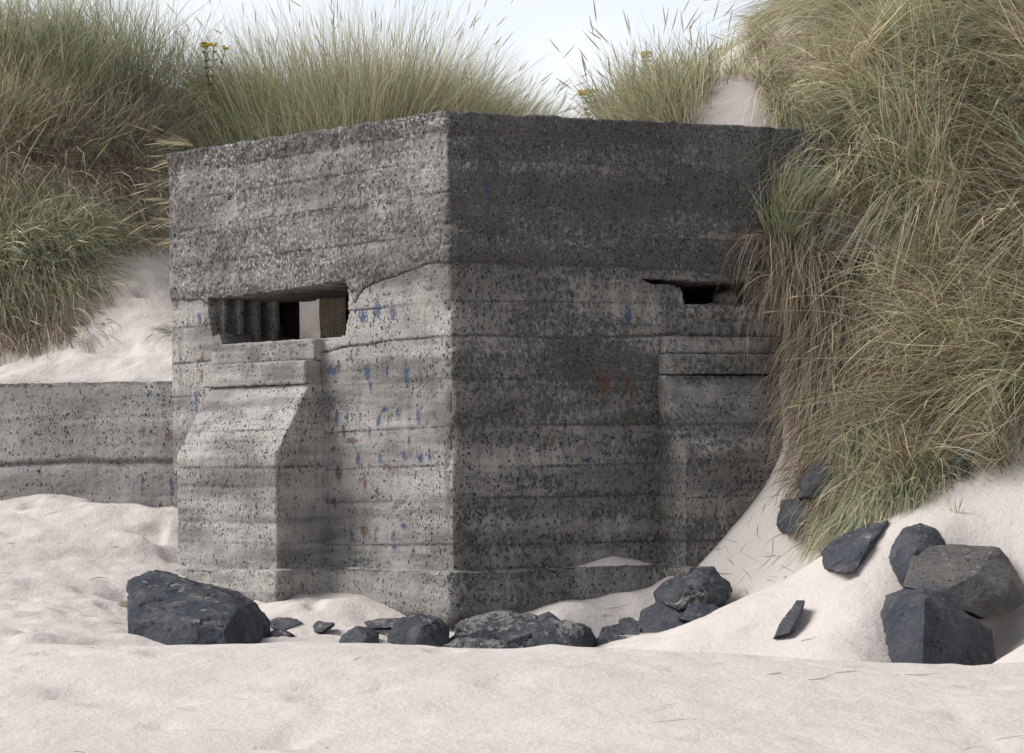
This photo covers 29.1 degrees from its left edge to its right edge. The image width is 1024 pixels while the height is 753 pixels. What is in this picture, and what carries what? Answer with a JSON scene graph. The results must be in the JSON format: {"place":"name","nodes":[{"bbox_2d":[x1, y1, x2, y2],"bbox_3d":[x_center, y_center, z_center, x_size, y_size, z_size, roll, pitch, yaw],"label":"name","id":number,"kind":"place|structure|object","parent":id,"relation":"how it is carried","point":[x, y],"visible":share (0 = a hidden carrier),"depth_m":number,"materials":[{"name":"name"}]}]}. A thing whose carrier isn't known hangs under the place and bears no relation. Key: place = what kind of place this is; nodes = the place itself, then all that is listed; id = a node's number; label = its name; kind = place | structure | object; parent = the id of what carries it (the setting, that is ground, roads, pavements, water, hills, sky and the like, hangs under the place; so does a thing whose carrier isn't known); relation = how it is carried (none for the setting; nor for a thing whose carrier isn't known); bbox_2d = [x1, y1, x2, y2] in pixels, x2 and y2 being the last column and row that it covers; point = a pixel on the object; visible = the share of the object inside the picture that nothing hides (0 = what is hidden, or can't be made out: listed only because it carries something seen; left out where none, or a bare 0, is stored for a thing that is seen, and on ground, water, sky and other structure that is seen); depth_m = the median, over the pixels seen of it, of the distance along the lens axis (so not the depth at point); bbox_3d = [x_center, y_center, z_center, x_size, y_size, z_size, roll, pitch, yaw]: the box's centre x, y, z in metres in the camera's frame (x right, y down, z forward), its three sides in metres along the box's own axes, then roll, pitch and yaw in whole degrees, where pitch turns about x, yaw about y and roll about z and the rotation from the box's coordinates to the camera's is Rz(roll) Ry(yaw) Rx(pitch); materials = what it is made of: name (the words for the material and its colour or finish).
{"place":"outdoors","nodes":[
{"label":"outdoors","id":0,"kind":"place"},
{"bbox_2d":[0,0,777,117],"label":"sky","id":1,"kind":"structure","parent":0,"point":[566,23],"materials":[{"name":"white"}]},
{"bbox_2d":[0,0,1023,752],"bbox_3d":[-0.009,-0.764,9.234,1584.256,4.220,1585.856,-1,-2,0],"label":"sand","id":2,"kind":"structure","parent":0,"point":[110,686],"depth_m":6.28,"materials":[{"name":"beige sand"}]},
{"bbox_2d":[0,140,169,363],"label":"marram tussock","id":3,"kind":"object","parent":2,"relation":"on","point":[35,252],"visible":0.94,"depth_m":11.96,"materials":[{"name":"green plant"}]},
{"bbox_2d":[0,381,174,507],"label":"retaining wall","id":4,"kind":"structure","parent":2,"relation":"on","point":[104,442],"depth_m":10.77,"materials":[{"name":"concrete"}]},
{"bbox_2d":[119,600,127,606],"bbox_3d":[-1.728,1.007,8.759,0.053,0.029,0.230,0,-2,-17],"label":"driftwood","id":5,"kind":"object","parent":2,"relation":"on","point":[122,603],"visible":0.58,"depth_m":8.69,"materials":[{"name":"brown wood"}]},
{"bbox_2d":[140,324,172,351],"bbox_3d":[-2.120,-0.147,11.485,0.374,0.338,0.365,-1,-2,0],"label":"marram tussock","id":6,"kind":"object","parent":2,"relation":"on","point":[159,327],"visible":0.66,"depth_m":11.55,"materials":[{"name":"plant"}]},
{"bbox_2d":[125,124,191,248],"bbox_3d":[-2.155,-1.140,11.915,0.302,0.794,0.390,-3,-3,44],"label":"marram tussock","id":7,"kind":"object","parent":2,"relation":"on","point":[175,143],"visible":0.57,"depth_m":11.90,"materials":[{"name":"green plant"}]},
{"bbox_2d":[132,72,253,154],"bbox_3d":[-2.210,-1.738,13.957,1.151,0.908,0.768,1,-3,-39],"label":"marram tussock","id":8,"kind":"object","parent":2,"relation":"on","point":[195,107],"visible":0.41,"depth_m":13.94,"materials":[{"name":"green plant"}]},
{"bbox_2d":[199,41,230,92],"bbox_3d":[-2.109,-2.192,13.988,0.223,0.357,0.134,0,-2,-11],"label":"ragwort","id":9,"kind":"object","parent":8,"relation":"on","point":[205,43],"visible":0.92,"depth_m":13.97,"materials":[{"name":"green"}]},
{"bbox_2d":[126,570,270,644],"bbox_3d":[-1.367,1.057,8.511,0.592,0.433,0.985,-1,-2,0],"label":"boulder","id":10,"kind":"object","parent":2,"relation":"on","point":[166,608],"visible":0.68,"depth_m":8.25,"materials":[{"name":"grey stone"}]},
{"bbox_2d":[267,629,295,637],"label":"stone","id":11,"kind":"object","parent":2,"relation":"on","point":[276,633],"visible":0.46,"depth_m":8.63,"materials":[{"name":"grey stone"}]},
{"bbox_2d":[270,617,302,629],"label":"stone","id":12,"kind":"object","parent":2,"relation":"on","point":[280,623],"visible":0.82,"depth_m":9.24,"materials":[{"name":"grey stone"}]},
{"bbox_2d":[313,621,334,633],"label":"stone","id":13,"kind":"object","parent":2,"relation":"on","point":[320,627],"visible":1,"depth_m":9.04,"materials":[{"name":"grey stone"}]},
{"bbox_2d":[339,626,378,642],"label":"stone","id":14,"kind":"object","parent":2,"relation":"on","point":[358,634],"visible":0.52,"depth_m":8.46,"materials":[{"name":"grey stone"}]},
{"bbox_2d":[130,0,594,169],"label":"marram tussock","id":15,"kind":"object","parent":2,"relation":"on","point":[269,103],"visible":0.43,"depth_m":13.92,"materials":[{"name":"green plant"}]},
{"bbox_2d":[0,0,735,267],"bbox_3d":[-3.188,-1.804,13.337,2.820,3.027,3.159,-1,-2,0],"label":"marram tussock","id":16,"kind":"object","parent":2,"relation":"on","point":[89,59],"visible":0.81,"depth_m":13.24,"materials":[{"name":"green plant"}]},
{"bbox_2d":[364,618,396,629],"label":"stone","id":17,"kind":"object","parent":2,"relation":"on","point":[382,623],"visible":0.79,"depth_m":9.09,"materials":[{"name":"grey stone"}]},
{"bbox_2d":[377,630,389,635],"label":"stone","id":18,"kind":"object","parent":2,"relation":"on","point":[383,632],"visible":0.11,"depth_m":8.95,"materials":[{"name":"grey stone"}]},
{"bbox_2d":[387,613,449,646],"bbox_3d":[-0.417,1.166,8.808,0.287,0.213,0.592,-1,-2,0],"label":"stone","id":19,"kind":"object","parent":2,"relation":"on","point":[421,629],"visible":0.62,"depth_m":8.65,"materials":[{"name":"grey stone"}]},
{"bbox_2d":[442,632,510,648],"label":"stone","id":20,"kind":"object","parent":2,"relation":"on","point":[462,640],"visible":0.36,"depth_m":8.56,"materials":[{"name":"grey stone"}]},
{"bbox_2d":[473,628,495,638],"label":"stone","id":21,"kind":"object","parent":2,"relation":"on","point":[484,633],"visible":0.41,"depth_m":8.76,"materials":[{"name":"grey stone"}]},
{"bbox_2d":[167,110,821,631],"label":"pillbox","id":22,"kind":"structure","parent":2,"relation":"on","point":[517,376],"depth_m":9.71,"materials":[{"name":"concrete"}]},
{"bbox_2d":[578,556,650,566],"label":"ledge sand","id":23,"kind":"structure","parent":22,"relation":"on","point":[614,561],"depth_m":9.63,"materials":[{"name":"beige sand"}]},
{"bbox_2d":[680,73,793,128],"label":"roof sand","id":24,"kind":"structure","parent":22,"relation":"on","point":[729,113],"depth_m":10.44,"materials":[{"name":"beige sand"}]},
{"bbox_2d":[576,87,597,117],"bbox_3d":[0.484,-1.732,12.671,0.120,0.243,0.150,1,-2,-31],"label":"ragwort","id":25,"kind":"object","parent":24,"relation":"on","point":[586,97],"visible":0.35,"depth_m":12.67,"materials":[{"name":"yellow plant"}]},
{"bbox_2d":[637,51,651,70],"bbox_3d":[0.860,-1.991,12.576,0.115,0.180,0.091,0,-2,-25],"label":"ragwort","id":26,"kind":"object","parent":24,"relation":"on","point":[647,56],"visible":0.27,"depth_m":12.56,"materials":[{"name":"yellow plant"}]},
{"bbox_2d":[454,610,538,645],"bbox_3d":[-0.061,1.190,9.121,0.435,0.226,0.610,-1,-2,0],"label":"stone","id":27,"kind":"object","parent":2,"relation":"on","point":[509,626],"visible":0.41,"depth_m":8.99,"materials":[{"name":"grey stone"}]},
{"bbox_2d":[1,252,1023,752],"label":"dry grass litter","id":28,"kind":"object","parent":2,"relation":"on","point":[607,614],"visible":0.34,"depth_m":8.59,"materials":[{"name":"beige plant"}]},
{"bbox_2d":[509,643,521,647],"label":"rubble stone","id":29,"kind":"object","parent":2,"relation":"on","point":[513,645],"visible":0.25,"depth_m":8.76,"materials":[{"name":"grey stone"}]},
{"bbox_2d":[527,635,560,646],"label":"stone","id":30,"kind":"object","parent":2,"relation":"on","point":[541,640],"visible":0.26,"depth_m":8.53,"materials":[{"name":"grey stone"}]},
{"bbox_2d":[537,612,559,623],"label":"stone","id":31,"kind":"object","parent":2,"relation":"on","point":[544,617],"visible":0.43,"depth_m":9.09,"materials":[{"name":"grey stone"}]},
{"bbox_2d":[531,618,591,644],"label":"stone","id":32,"kind":"object","parent":2,"relation":"on","point":[562,631],"visible":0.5,"depth_m":8.86,"materials":[{"name":"grey stone"}]},
{"bbox_2d":[563,626,596,646],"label":"stone","id":33,"kind":"object","parent":2,"relation":"on","point":[584,636],"visible":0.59,"depth_m":8.62,"materials":[{"name":"grey stone"}]},
{"bbox_2d":[594,638,608,645],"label":"rubble stone","id":34,"kind":"object","parent":2,"relation":"on","point":[600,641],"visible":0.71,"depth_m":8.69,"materials":[{"name":"grey stone"}]},
{"bbox_2d":[598,624,621,641],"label":"stone","id":35,"kind":"object","parent":2,"relation":"on","point":[610,633],"visible":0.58,"depth_m":8.85,"materials":[{"name":"grey stone"}]},
{"bbox_2d":[611,636,626,641],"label":"rubble stone","id":36,"kind":"object","parent":2,"relation":"on","point":[619,638],"visible":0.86,"depth_m":8.72,"materials":[{"name":"grey stone"}]},
{"bbox_2d":[618,617,641,634],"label":"stone","id":37,"kind":"object","parent":2,"relation":"on","point":[629,626],"visible":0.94,"depth_m":8.88,"materials":[{"name":"grey stone"}]},
{"bbox_2d":[638,601,689,632],"bbox_3d":[0.708,1.105,9.019,0.272,0.144,0.477,-1,-2,0],"label":"stone","id":38,"kind":"object","parent":2,"relation":"on","point":[657,617],"visible":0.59,"depth_m":8.90,"materials":[{"name":"grey stone"}]},
{"bbox_2d":[549,0,786,123],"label":"marram tussock","id":39,"kind":"object","parent":2,"relation":"on","point":[659,93],"visible":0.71,"depth_m":10.59,"materials":[{"name":"green plant"}]},
{"bbox_2d":[653,566,732,609],"bbox_3d":[0.843,0.997,9.208,0.352,0.222,0.591,-1,-2,0],"label":"boulder","id":40,"kind":"object","parent":2,"relation":"on","point":[703,585],"visible":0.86,"depth_m":9.01,"materials":[{"name":"grey stone"}]},
{"bbox_2d":[678,604,718,621],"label":"stone","id":41,"kind":"object","parent":2,"relation":"on","point":[693,612],"visible":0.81,"depth_m":8.84,"materials":[{"name":"grey stone"}]},
{"bbox_2d":[773,600,804,638],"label":"stone","id":42,"kind":"object","parent":2,"relation":"on","point":[789,622],"visible":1,"depth_m":8.05,"materials":[{"name":"grey stone"}]},
{"bbox_2d":[776,498,809,532],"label":"stone","id":43,"kind":"object","parent":2,"relation":"on","point":[785,510],"visible":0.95,"depth_m":9.20,"materials":[{"name":"grey stone"}]},
{"bbox_2d":[796,463,835,500],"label":"boulder","id":44,"kind":"object","parent":2,"relation":"on","point":[810,479],"visible":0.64,"depth_m":9.20,"materials":[{"name":"grey stone"}]},
{"bbox_2d":[713,138,960,564],"bbox_3d":[1.607,-0.112,9.556,1.308,2.293,1.533,-1,-2,0],"label":"marram tussock","id":45,"kind":"object","parent":2,"relation":"on","point":[787,247],"visible":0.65,"depth_m":9.74,"materials":[{"name":"green plant"}]},
{"bbox_2d":[685,0,1023,570],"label":"dune grass","id":46,"kind":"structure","parent":2,"relation":"on","point":[909,185],"depth_m":10.10,"materials":[{"name":"green plant"}]},
{"bbox_2d":[821,520,887,573],"bbox_3d":[1.496,0.742,8.582,0.313,0.226,0.566,-1,-2,0],"label":"boulder","id":47,"kind":"object","parent":2,"relation":"on","point":[848,552],"visible":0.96,"depth_m":8.46,"materials":[{"name":"grey stone"}]},
{"bbox_2d":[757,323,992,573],"bbox_3d":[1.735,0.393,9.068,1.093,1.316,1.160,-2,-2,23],"label":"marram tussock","id":48,"kind":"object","parent":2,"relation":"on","point":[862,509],"visible":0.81,"depth_m":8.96,"materials":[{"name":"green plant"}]},
{"bbox_2d":[889,523,945,587],"bbox_3d":[1.723,0.768,8.423,0.264,0.282,0.593,-1,-2,0],"label":"boulder","id":49,"kind":"object","parent":2,"relation":"on","point":[910,542],"visible":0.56,"depth_m":8.28,"materials":[{"name":"grey stone"}]},
{"bbox_2d":[880,588,996,665],"bbox_3d":[1.699,1.029,7.881,0.462,0.380,0.850,-1,-2,0],"label":"boulder","id":50,"kind":"object","parent":2,"relation":"on","point":[924,626],"visible":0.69,"depth_m":7.67,"materials":[{"name":"grey stone"}]},
{"bbox_2d":[901,544,1023,618],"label":"boulder","id":51,"kind":"object","parent":50,"relation":"on","point":[980,582],"visible":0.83,"depth_m":8.03,"materials":[{"name":"grey stone"}]},
{"bbox_2d":[943,444,973,477],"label":"stone","id":52,"kind":"object","parent":2,"relation":"on","point":[953,462],"visible":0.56,"depth_m":8.96,"materials":[{"name":"grey stone"}]},
{"bbox_2d":[948,488,971,512],"bbox_3d":[1.945,0.546,8.562,0.067,0.156,0.096,0,-2,-23],"label":"grass sprout","id":53,"kind":"object","parent":2,"relation":"on","point":[957,503],"depth_m":8.57,"materials":[{"name":"beige plant"}]}
]}

